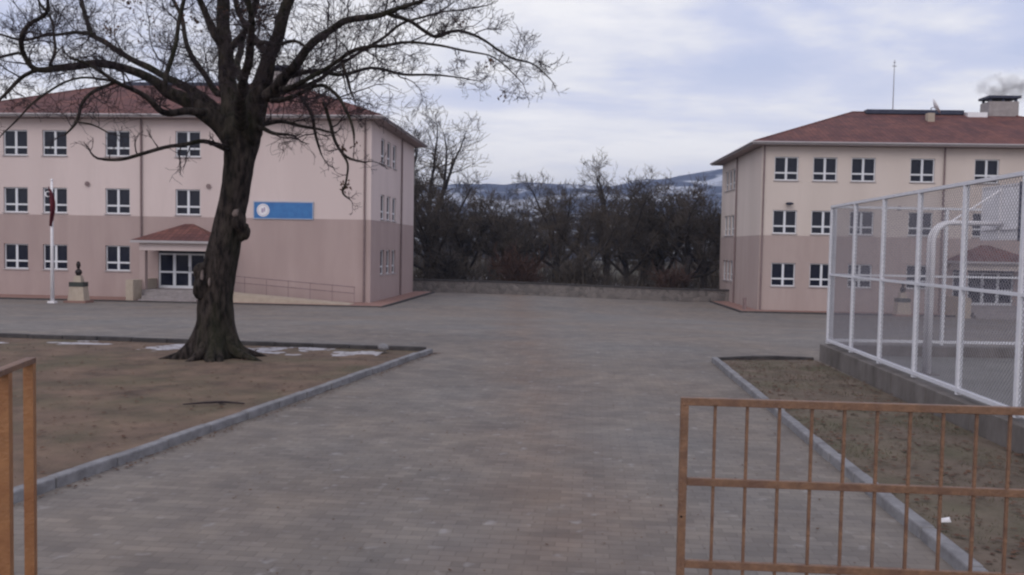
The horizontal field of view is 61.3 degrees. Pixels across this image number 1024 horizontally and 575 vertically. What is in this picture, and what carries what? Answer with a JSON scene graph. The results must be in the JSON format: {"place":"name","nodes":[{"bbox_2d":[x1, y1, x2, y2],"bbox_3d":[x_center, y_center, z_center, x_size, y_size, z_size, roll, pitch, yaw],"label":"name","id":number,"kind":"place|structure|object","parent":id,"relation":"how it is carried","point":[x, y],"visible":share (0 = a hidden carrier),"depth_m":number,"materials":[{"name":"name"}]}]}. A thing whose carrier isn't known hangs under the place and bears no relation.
{"place":"outdoors","nodes":[
{"label":"outdoors","id":0,"kind":"place"},
{"bbox_2d":[0,292,1023,574],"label":"yard paving","id":1,"kind":"structure","parent":0,"point":[578,440],"depth_m":9.69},
{"bbox_2d":[0,357,36,574],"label":"gate post","id":2,"kind":"object","parent":1,"relation":"on","point":[27,365],"visible":1,"depth_m":4.39,"materials":[{"name":"brown metal"}]},
{"bbox_2d":[47,179,57,302],"bbox_3d":[-23.617,-2.337,44.369,0.340,6.480,0.340,1,3,0],"label":"flagpole","id":3,"kind":"object","parent":1,"relation":"on","point":[52,296],"visible":0.92,"depth_m":44.36,"materials":[{"name":"white metal"}]},
{"bbox_2d":[45,186,55,225],"bbox_3d":[-23.579,-4.165,44.177,0.539,2.051,0.252,1,3,0],"label":"flag","id":4,"kind":"object","parent":3,"relation":"attached to","point":[52,204],"visible":1,"depth_m":44.14,"materials":[{"name":"red fabric"}]},
{"bbox_2d":[63,261,93,302],"bbox_3d":[-22.796,-0.196,45.447,1.152,2.362,0.896,1,3,0],"label":"bust monument","id":5,"kind":"object","parent":1,"relation":"on","point":[78,292],"visible":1,"depth_m":45.18,"materials":[{"name":"beige stone"}]},
{"bbox_2d":[0,337,418,486],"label":"soil bed","id":6,"kind":"object","parent":1,"relation":"on","point":[57,451],"visible":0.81,"depth_m":14.06,"materials":[{"name":"brown soil"}]},
{"bbox_2d":[1,337,356,477],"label":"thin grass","id":7,"kind":"structure","parent":6,"relation":"on","point":[136,399],"depth_m":15.47,"materials":[{"name":"brown plant"}]},
{"bbox_2d":[0,341,381,355],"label":"snow patches","id":8,"kind":"object","parent":6,"relation":"on","point":[180,346],"visible":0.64,"depth_m":19.35,"materials":[{"name":"white snow"}]},
{"bbox_2d":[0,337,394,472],"bbox_3d":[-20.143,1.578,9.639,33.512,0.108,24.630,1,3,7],"label":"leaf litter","id":9,"kind":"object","parent":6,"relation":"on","point":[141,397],"visible":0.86,"depth_m":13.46,"materials":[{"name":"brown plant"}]},
{"bbox_2d":[183,401,244,404],"bbox_3d":[-4.328,1.678,12.548,0.843,0.039,0.185,1,3,0],"label":"fallen branch","id":10,"kind":"object","parent":6,"relation":"on","point":[218,402],"visible":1,"depth_m":12.58,"materials":[{"name":"brown wood"}]},
{"bbox_2d":[0,0,568,361],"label":"oak tree","id":11,"kind":"object","parent":6,"relation":"on","point":[235,122],"visible":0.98,"depth_m":16.82,"materials":[{"name":"brown plant"}]},
{"bbox_2d":[378,343,388,350],"bbox_3d":[-2.838,1.309,19.029,0.245,0.158,0.258,0,3,-17],"label":"loose stone","id":12,"kind":"object","parent":6,"relation":"on","point":[383,347],"visible":1,"depth_m":18.94,"materials":[{"name":"stone"}]},
{"bbox_2d":[0,333,425,350],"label":"back kerb","id":13,"kind":"structure","parent":1,"relation":"on","point":[175,340],"depth_m":20.37,"materials":[{"name":"concrete"}]},
{"bbox_2d":[0,65,434,307],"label":"school building","id":14,"kind":"structure","parent":1,"relation":"on","point":[137,229],"depth_m":49.85,"materials":[{"name":"paint"}]},
{"bbox_2d":[2,187,27,212],"bbox_3d":[-29.001,-5.106,50.542,1.580,1.520,0.230,1,3,4],"label":"window","id":15,"kind":"structure","parent":14,"relation":"in","point":[16,198],"depth_m":50.62,"materials":[{"name":"clear glass"}]},
{"bbox_2d":[2,130,27,155],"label":"window","id":16,"kind":"structure","parent":14,"relation":"in","point":[15,141],"depth_m":50.46,"materials":[{"name":"clear glass"}]},
{"bbox_2d":[5,243,28,269],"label":"window","id":17,"kind":"structure","parent":14,"relation":"in","point":[16,255],"depth_m":50.76,"materials":[{"name":"clear glass"}]},
{"bbox_2d":[41,188,67,213],"bbox_3d":[-26.609,-5.055,50.354,1.580,1.520,0.230,1,3,4],"label":"window","id":18,"kind":"structure","parent":14,"relation":"in","point":[60,194],"depth_m":50.42,"materials":[{"name":"clear glass"}]},
{"bbox_2d":[41,130,67,156],"bbox_3d":[-26.549,-8.371,50.202,1.580,1.520,0.230,1,3,4],"label":"window","id":19,"kind":"structure","parent":14,"relation":"in","point":[59,148],"depth_m":50.27,"materials":[{"name":"clear glass"}]},
{"bbox_2d":[42,244,67,270],"bbox_3d":[-26.668,-1.759,50.505,1.580,1.520,0.230,1,3,4],"label":"window","id":20,"kind":"structure","parent":14,"relation":"in","point":[60,251],"depth_m":50.57,"materials":[{"name":"clear glass"}]},
{"bbox_2d":[104,131,129,156],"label":"window","id":21,"kind":"structure","parent":14,"relation":"in","point":[118,151],"depth_m":49.97,"materials":[{"name":"white glass"}]},
{"bbox_2d":[104,245,130,271],"bbox_3d":[-22.881,-1.677,50.208,1.580,1.520,0.230,1,3,4],"label":"window","id":22,"kind":"structure","parent":14,"relation":"in","point":[117,257],"depth_m":50.28,"materials":[{"name":"white glass"}]},
{"bbox_2d":[104,188,130,214],"bbox_3d":[-22.821,-4.973,50.056,1.580,1.520,0.230,1,3,4],"label":"window","id":23,"kind":"structure","parent":14,"relation":"in","point":[117,200],"depth_m":50.12,"materials":[{"name":"white glass"}]},
{"bbox_2d":[159,253,173,287],"bbox_3d":[-19.978,-0.981,50.048,0.923,2.010,0.080,1,3,5],"label":"door","id":24,"kind":"structure","parent":14,"relation":"in","point":[166,260],"depth_m":50.05,"materials":[{"name":"clear glass"}]},
{"bbox_2d":[174,253,189,287],"bbox_3d":[-19.060,-0.960,49.947,0.923,2.010,0.140,1,3,4],"label":"door","id":25,"kind":"structure","parent":14,"relation":"in","point":[181,261],"depth_m":49.98,"materials":[{"name":"clear glass"}]},
{"bbox_2d":[174,189,200,215],"bbox_3d":[-18.635,-4.882,49.727,1.580,1.520,0.230,1,3,4],"label":"window","id":26,"kind":"structure","parent":14,"relation":"in","point":[187,200],"depth_m":49.80,"materials":[{"name":"white glass"}]},
{"bbox_2d":[174,131,200,157],"bbox_3d":[-18.576,-8.198,49.575,1.580,1.520,0.230,1,3,4],"label":"window","id":27,"kind":"structure","parent":14,"relation":"in","point":[181,136],"depth_m":49.64,"materials":[{"name":"white glass"}]},
{"bbox_2d":[190,254,204,287],"bbox_3d":[-18.136,-0.940,49.874,0.923,2.010,0.141,1,3,5],"label":"door","id":28,"kind":"structure","parent":14,"relation":"in","point":[195,259],"depth_m":49.90,"materials":[{"name":"clear glass"}]},
{"bbox_2d":[253,201,313,219],"bbox_3d":[-13.019,-4.392,49.215,3.500,1.010,0.077,1,3,5],"label":"name sign","id":29,"kind":"object","parent":14,"relation":"attached to","point":[282,210],"visible":1,"depth_m":49.20,"materials":[{"name":"blue paint"}]},
{"bbox_2d":[380,250,384,275],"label":"window","id":30,"kind":"structure","parent":14,"relation":"in","point":[381,251],"depth_m":52.22,"materials":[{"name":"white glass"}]},
{"bbox_2d":[380,195,385,220],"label":"window","id":31,"kind":"structure","parent":14,"relation":"in","point":[381,195],"depth_m":52.04,"materials":[{"name":"white glass"}]},
{"bbox_2d":[381,139,385,164],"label":"window","id":32,"kind":"structure","parent":14,"relation":"in","point":[382,141],"depth_m":51.92,"materials":[{"name":"white glass"}]},
{"bbox_2d":[386,250,389,274],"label":"window","id":33,"kind":"structure","parent":14,"relation":"in","point":[386,250],"depth_m":53.70,"materials":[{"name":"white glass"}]},
{"bbox_2d":[386,197,390,221],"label":"window","id":34,"kind":"structure","parent":14,"relation":"in","point":[387,197],"depth_m":53.66,"materials":[{"name":"clear glass"}]},
{"bbox_2d":[387,142,391,167],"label":"window","id":35,"kind":"structure","parent":14,"relation":"in","point":[388,144],"depth_m":53.53,"materials":[{"name":"white glass"}]},
{"bbox_2d":[392,250,395,273],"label":"window","id":36,"kind":"structure","parent":14,"relation":"in","point":[392,250],"depth_m":55.42,"materials":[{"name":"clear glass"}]},
{"bbox_2d":[392,198,395,221],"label":"window","id":37,"kind":"structure","parent":14,"relation":"in","point":[393,204],"depth_m":55.24,"materials":[{"name":"clear glass"}]},
{"bbox_2d":[393,145,396,169],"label":"window","id":38,"kind":"structure","parent":14,"relation":"in","point":[393,145],"depth_m":55.04,"materials":[{"name":"clear glass"}]},
{"bbox_2d":[13,349,432,503],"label":"kerb","id":39,"kind":"structure","parent":1,"relation":"on","point":[70,475],"depth_m":10.49,"materials":[{"name":"concrete"}]},
{"bbox_2d":[13,323,854,573],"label":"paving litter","id":40,"kind":"object","parent":1,"relation":"on","point":[363,430],"visible":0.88,"depth_m":10.37,"materials":[{"name":"brown plant"}]},
{"bbox_2d":[718,356,813,359],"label":"back kerb","id":41,"kind":"structure","parent":1,"relation":"on","point":[766,358],"depth_m":19.36,"materials":[{"name":"concrete"}]},
{"bbox_2d":[676,397,1023,574],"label":"metal gate","id":42,"kind":"structure","parent":1,"relation":"on","point":[842,486],"depth_m":4.29,"materials":[{"name":"brown metal"}]},
{"bbox_2d":[711,357,988,571],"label":"kerb","id":43,"kind":"structure","parent":1,"relation":"on","point":[954,555],"depth_m":8.37,"materials":[{"name":"concrete"}]},
{"bbox_2d":[709,95,1023,319],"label":"school building","id":44,"kind":"structure","parent":1,"relation":"on","point":[783,192],"depth_m":54.03,"materials":[{"name":"beige paint"}]},
{"bbox_2d":[722,260,725,280],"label":"window","id":45,"kind":"structure","parent":44,"relation":"in","point":[725,260],"depth_m":65.41,"materials":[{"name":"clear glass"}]},
{"bbox_2d":[723,216,726,236],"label":"window","id":46,"kind":"structure","parent":44,"relation":"in","point":[726,216],"depth_m":65.20,"materials":[{"name":"clear glass"}]},
{"bbox_2d":[725,260,728,280],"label":"window","id":47,"kind":"structure","parent":44,"relation":"in","point":[728,260],"depth_m":64.14,"materials":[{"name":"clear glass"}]},
{"bbox_2d":[729,170,731,190],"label":"window","id":48,"kind":"structure","parent":44,"relation":"in","point":[731,170],"depth_m":63.75,"materials":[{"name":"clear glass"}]},
{"bbox_2d":[730,215,733,235],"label":"window","id":49,"kind":"structure","parent":44,"relation":"in","point":[732,215],"depth_m":62.72,"materials":[{"name":"clear glass"}]},
{"bbox_2d":[732,169,735,189],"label":"window","id":50,"kind":"structure","parent":44,"relation":"in","point":[734,169],"depth_m":62.66,"materials":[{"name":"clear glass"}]},
{"bbox_2d":[770,263,794,286],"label":"window","id":51,"kind":"structure","parent":44,"relation":"in","point":[782,274],"depth_m":54.36,"materials":[{"name":"clear glass"}]},
{"bbox_2d":[772,210,796,234],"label":"window","id":52,"kind":"structure","parent":44,"relation":"in","point":[784,221],"depth_m":54.20,"materials":[{"name":"clear glass"}]},
{"bbox_2d":[773,157,797,180],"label":"window","id":53,"kind":"structure","parent":44,"relation":"in","point":[786,168],"depth_m":54.05,"materials":[{"name":"clear glass"}]},
{"bbox_2d":[808,263,828,287],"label":"window","id":54,"kind":"structure","parent":44,"relation":"in","point":[818,278],"depth_m":54.26,"materials":[{"name":"clear glass"}]},
{"bbox_2d":[810,211,829,234],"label":"window","id":55,"kind":"structure","parent":44,"relation":"in","point":[820,220],"depth_m":54.10,"materials":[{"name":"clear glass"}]},
{"bbox_2d":[812,157,837,181],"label":"window","id":56,"kind":"structure","parent":44,"relation":"in","point":[824,168],"depth_m":53.95,"materials":[{"name":"clear glass"}]},
{"bbox_2d":[847,264,871,288],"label":"window","id":57,"kind":"structure","parent":44,"relation":"in","point":[869,269],"depth_m":54.14,"materials":[{"name":"clear glass"}]},
{"bbox_2d":[848,211,872,235],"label":"window","id":58,"kind":"structure","parent":44,"relation":"in","point":[864,215],"depth_m":54.00,"materials":[{"name":"clear glass"}]},
{"bbox_2d":[850,158,875,182],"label":"window","id":59,"kind":"structure","parent":44,"relation":"in","point":[863,169],"depth_m":53.84,"materials":[{"name":"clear glass"}]},
{"bbox_2d":[892,60,895,108],"bbox_3d":[26.409,-13.785,59.799,0.280,3.900,0.080,1,3,0],"label":"antenna mast","id":60,"kind":"object","parent":44,"relation":"on","point":[894,62],"visible":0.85,"depth_m":59.78,"materials":[{"name":"metal"}]},
{"bbox_2d":[906,265,925,289],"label":"window","id":61,"kind":"structure","parent":44,"relation":"in","point":[907,265],"depth_m":54.00,"materials":[{"name":"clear glass"}]},
{"bbox_2d":[908,212,931,236],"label":"window","id":62,"kind":"structure","parent":44,"relation":"in","point":[910,212],"depth_m":53.84,"materials":[{"name":"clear glass"}]},
{"bbox_2d":[909,159,934,182],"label":"window","id":63,"kind":"structure","parent":44,"relation":"in","point":[921,170],"depth_m":53.68,"materials":[{"name":"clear glass"}]},
{"bbox_2d":[925,99,940,121],"bbox_3d":[28.111,-11.585,57.569,0.922,1.970,1.046,1,3,0],"label":"satellite dish","id":64,"kind":"object","parent":44,"relation":"on","point":[929,117],"visible":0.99,"depth_m":57.40,"materials":[{"name":"metal"}]},
{"bbox_2d":[952,272,959,295],"bbox_3d":[27.873,0.064,53.879,0.923,2.010,0.080,1,3,2],"label":"door","id":65,"kind":"structure","parent":44,"relation":"in","point":[953,272],"depth_m":53.88,"materials":[{"name":"glass"}]},
{"bbox_2d":[967,273,982,304],"bbox_3d":[28.794,0.084,53.808,0.923,2.010,0.141,1,3,2],"label":"door","id":66,"kind":"structure","parent":44,"relation":"in","point":[969,273],"depth_m":53.84,"materials":[{"name":"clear glass"}]},
{"bbox_2d":[972,213,980,237],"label":"window","id":67,"kind":"structure","parent":44,"relation":"in","point":[974,213],"depth_m":53.70,"materials":[{"name":"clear glass"}]},
{"bbox_2d":[974,159,999,183],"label":"window","id":68,"kind":"structure","parent":44,"relation":"in","point":[983,168],"depth_m":53.51,"materials":[{"name":"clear glass"}]},
{"bbox_2d":[982,273,997,304],"bbox_3d":[29.718,0.103,53.767,0.923,2.010,0.140,1,3,2],"label":"door","id":69,"kind":"structure","parent":44,"relation":"in","point":[983,273],"depth_m":53.80,"materials":[{"name":"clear glass"}]},
{"bbox_2d":[997,273,1012,305],"bbox_3d":[30.644,0.120,53.757,0.923,2.010,0.080,1,3,2],"label":"door","id":70,"kind":"structure","parent":44,"relation":"in","point":[999,273],"depth_m":53.76,"materials":[{"name":"glass"}]},
{"bbox_2d":[722,359,1023,572],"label":"soil bed","id":71,"kind":"object","parent":1,"relation":"on","point":[987,513],"visible":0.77,"depth_m":10.43,"materials":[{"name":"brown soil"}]},
{"bbox_2d":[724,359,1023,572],"bbox_3d":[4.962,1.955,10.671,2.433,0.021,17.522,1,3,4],"label":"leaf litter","id":72,"kind":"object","parent":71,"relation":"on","point":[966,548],"visible":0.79,"depth_m":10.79,"materials":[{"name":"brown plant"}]},
{"bbox_2d":[941,517,950,521],"bbox_3d":[3.818,2.044,7.614,0.110,0.035,0.060,1,3,0],"label":"paper scrap","id":73,"kind":"object","parent":71,"relation":"on","point":[946,519],"visible":0.71,"depth_m":7.59,"materials":[{"name":"white paper"}]},
{"bbox_2d":[891,280,912,316],"bbox_3d":[23.630,0.738,52.296,1.152,2.362,0.896,1,3,0],"label":"bust monument","id":74,"kind":"object","parent":1,"relation":"on","point":[901,305],"visible":0.33,"depth_m":52.03,"materials":[{"name":"grey stone"}]},
{"bbox_2d":[819,344,1023,455],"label":"retaining wall","id":75,"kind":"structure","parent":1,"relation":"on","point":[905,387],"depth_m":13.71,"materials":[{"name":"concrete"}]},
{"bbox_2d":[826,171,1023,417],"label":"court fence","id":76,"kind":"object","parent":75,"relation":"on","point":[962,288],"visible":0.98,"depth_m":13.54,"materials":[{"name":"white metal"}]},
{"bbox_2d":[832,344,1023,357],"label":"retaining wall","id":77,"kind":"structure","parent":1,"relation":"on","point":[871,346],"depth_m":19.29,"materials":[{"name":"concrete"}]},
{"bbox_2d":[830,206,1023,344],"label":"court fence","id":78,"kind":"object","parent":77,"relation":"on","point":[944,277],"visible":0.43,"depth_m":19.32,"materials":[{"name":"grey metal"}]},
{"bbox_2d":[0,0,1023,185],"label":"sky","id":79,"kind":"structure","parent":0,"point":[679,86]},
{"bbox_2d":[413,256,716,288],"bbox_3d":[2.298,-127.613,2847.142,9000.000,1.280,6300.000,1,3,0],"label":"ground","id":80,"kind":"structure","parent":0,"point":[619,273],"depth_m":142.40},
{"bbox_2d":[389,103,442,234],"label":"bare tree","id":81,"kind":"object","parent":80,"relation":"on","point":[416,149],"visible":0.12,"depth_m":91.43,"materials":[{"name":"brown plant"}]},
{"bbox_2d":[369,95,490,278],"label":"bare tree","id":82,"kind":"object","parent":80,"relation":"on","point":[432,178],"visible":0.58,"depth_m":77.51,"materials":[{"name":"brown plant"}]},
{"bbox_2d":[413,188,469,278],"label":"bare tree","id":83,"kind":"object","parent":80,"relation":"on","point":[444,231],"visible":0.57,"depth_m":69.49,"materials":[{"name":"brown plant"}]},
{"bbox_2d":[413,241,483,279],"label":"shrub","id":84,"kind":"object","parent":80,"relation":"on","point":[447,263],"visible":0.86,"depth_m":67.46,"materials":[{"name":"brown plant"}]},
{"bbox_2d":[424,181,536,279],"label":"bare tree","id":85,"kind":"object","parent":80,"relation":"on","point":[468,240],"visible":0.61,"depth_m":73.01,"materials":[{"name":"brown plant"}]},
{"bbox_2d":[449,175,538,278],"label":"bare tree","id":86,"kind":"object","parent":80,"relation":"on","point":[473,190],"visible":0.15,"depth_m":82.75,"materials":[{"name":"brown plant"}]},
{"bbox_2d":[463,215,547,280],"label":"bare tree","id":87,"kind":"object","parent":80,"relation":"on","point":[501,247],"visible":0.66,"depth_m":70.28,"materials":[{"name":"brown plant"}]},
{"bbox_2d":[447,170,579,268],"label":"bare tree","id":88,"kind":"object","parent":80,"relation":"on","point":[546,250],"visible":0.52,"depth_m":72.23,"materials":[{"name":"brown plant"}]},
{"bbox_2d":[480,240,551,281],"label":"shrub","id":89,"kind":"object","parent":80,"relation":"on","point":[522,274],"visible":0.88,"depth_m":65.81,"materials":[{"name":"brown plant"}]},
{"bbox_2d":[498,167,609,278],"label":"bare tree","id":90,"kind":"object","parent":80,"relation":"on","point":[563,196],"visible":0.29,"depth_m":81.42,"materials":[{"name":"brown plant"}]},
{"bbox_2d":[413,194,726,288],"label":"woodland","id":91,"kind":"object","parent":80,"relation":"on","point":[712,282],"visible":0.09,"depth_m":76.84,"materials":[{"name":"brown plant"}]},
{"bbox_2d":[413,279,728,301],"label":"boundary wall","id":92,"kind":"structure","parent":80,"relation":"on","point":[573,290],"depth_m":63.07,"materials":[{"name":"concrete"}]},
{"bbox_2d":[550,256,609,284],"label":"shrub","id":93,"kind":"object","parent":80,"relation":"on","point":[564,274],"visible":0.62,"depth_m":66.57,"materials":[{"name":"plant"}]},
{"bbox_2d":[528,176,632,282],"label":"bare tree","id":94,"kind":"object","parent":80,"relation":"on","point":[581,259],"visible":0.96,"depth_m":69.48,"materials":[{"name":"brown plant"}]},
{"bbox_2d":[574,181,676,285],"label":"bare tree","id":95,"kind":"object","parent":80,"relation":"on","point":[623,249],"visible":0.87,"depth_m":70.68,"materials":[{"name":"brown plant"}]},
{"bbox_2d":[577,146,676,284],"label":"bare tree","id":96,"kind":"object","parent":80,"relation":"on","point":[606,185],"visible":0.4,"depth_m":85.02,"materials":[{"name":"brown plant"}]},
{"bbox_2d":[589,191,686,285],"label":"bare tree","id":97,"kind":"object","parent":80,"relation":"on","point":[649,257],"visible":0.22,"depth_m":76.46,"materials":[{"name":"brown plant"}]},
{"bbox_2d":[619,169,720,279],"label":"bare tree","id":98,"kind":"object","parent":80,"relation":"on","point":[664,255],"visible":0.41,"depth_m":74.84,"materials":[{"name":"brown plant"}]},
{"bbox_2d":[646,261,698,287],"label":"shrub","id":99,"kind":"object","parent":80,"relation":"on","point":[673,278],"visible":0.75,"depth_m":66.47,"materials":[{"name":"brown plant"}]},
{"bbox_2d":[628,168,720,287],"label":"bare tree","id":100,"kind":"object","parent":80,"relation":"on","point":[689,229],"visible":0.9,"depth_m":70.34,"materials":[{"name":"brown plant"}]},
{"bbox_2d":[666,172,719,288],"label":"bare tree","id":101,"kind":"object","parent":80,"relation":"on","point":[696,259],"visible":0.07,"depth_m":82.33,"materials":[{"name":"brown plant"}]},
{"bbox_2d":[677,194,721,264],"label":"bare tree","id":102,"kind":"object","parent":80,"relation":"on","point":[717,229],"visible":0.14,"depth_m":74.04,"materials":[{"name":"brown plant"}]},
{"bbox_2d":[413,213,720,261],"bbox_3d":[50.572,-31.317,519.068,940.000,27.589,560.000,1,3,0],"label":"wooded hill","id":103,"kind":"structure","parent":0,"point":[555,239],"depth_m":368.65,"materials":[{"name":"brown plant"}]},
{"bbox_2d":[414,169,722,220],"bbox_3d":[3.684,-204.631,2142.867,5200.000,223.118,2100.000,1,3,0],"label":"snowy hill","id":104,"kind":"structure","parent":0,"point":[713,178],"depth_m":1836.79,"materials":[{"name":"grey snow"}]},
{"bbox_2d":[860,355,1023,419],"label":"court surface","id":105,"kind":"object","parent":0,"point":[984,380],"depth_m":16.61,"materials":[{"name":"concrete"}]},
{"bbox_2d":[917,181,1022,375],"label":"basketball hoop","id":106,"kind":"object","parent":105,"relation":"on","point":[1011,206],"visible":0.52,"depth_m":16.32,"materials":[{"name":"white paint"}]}
]}

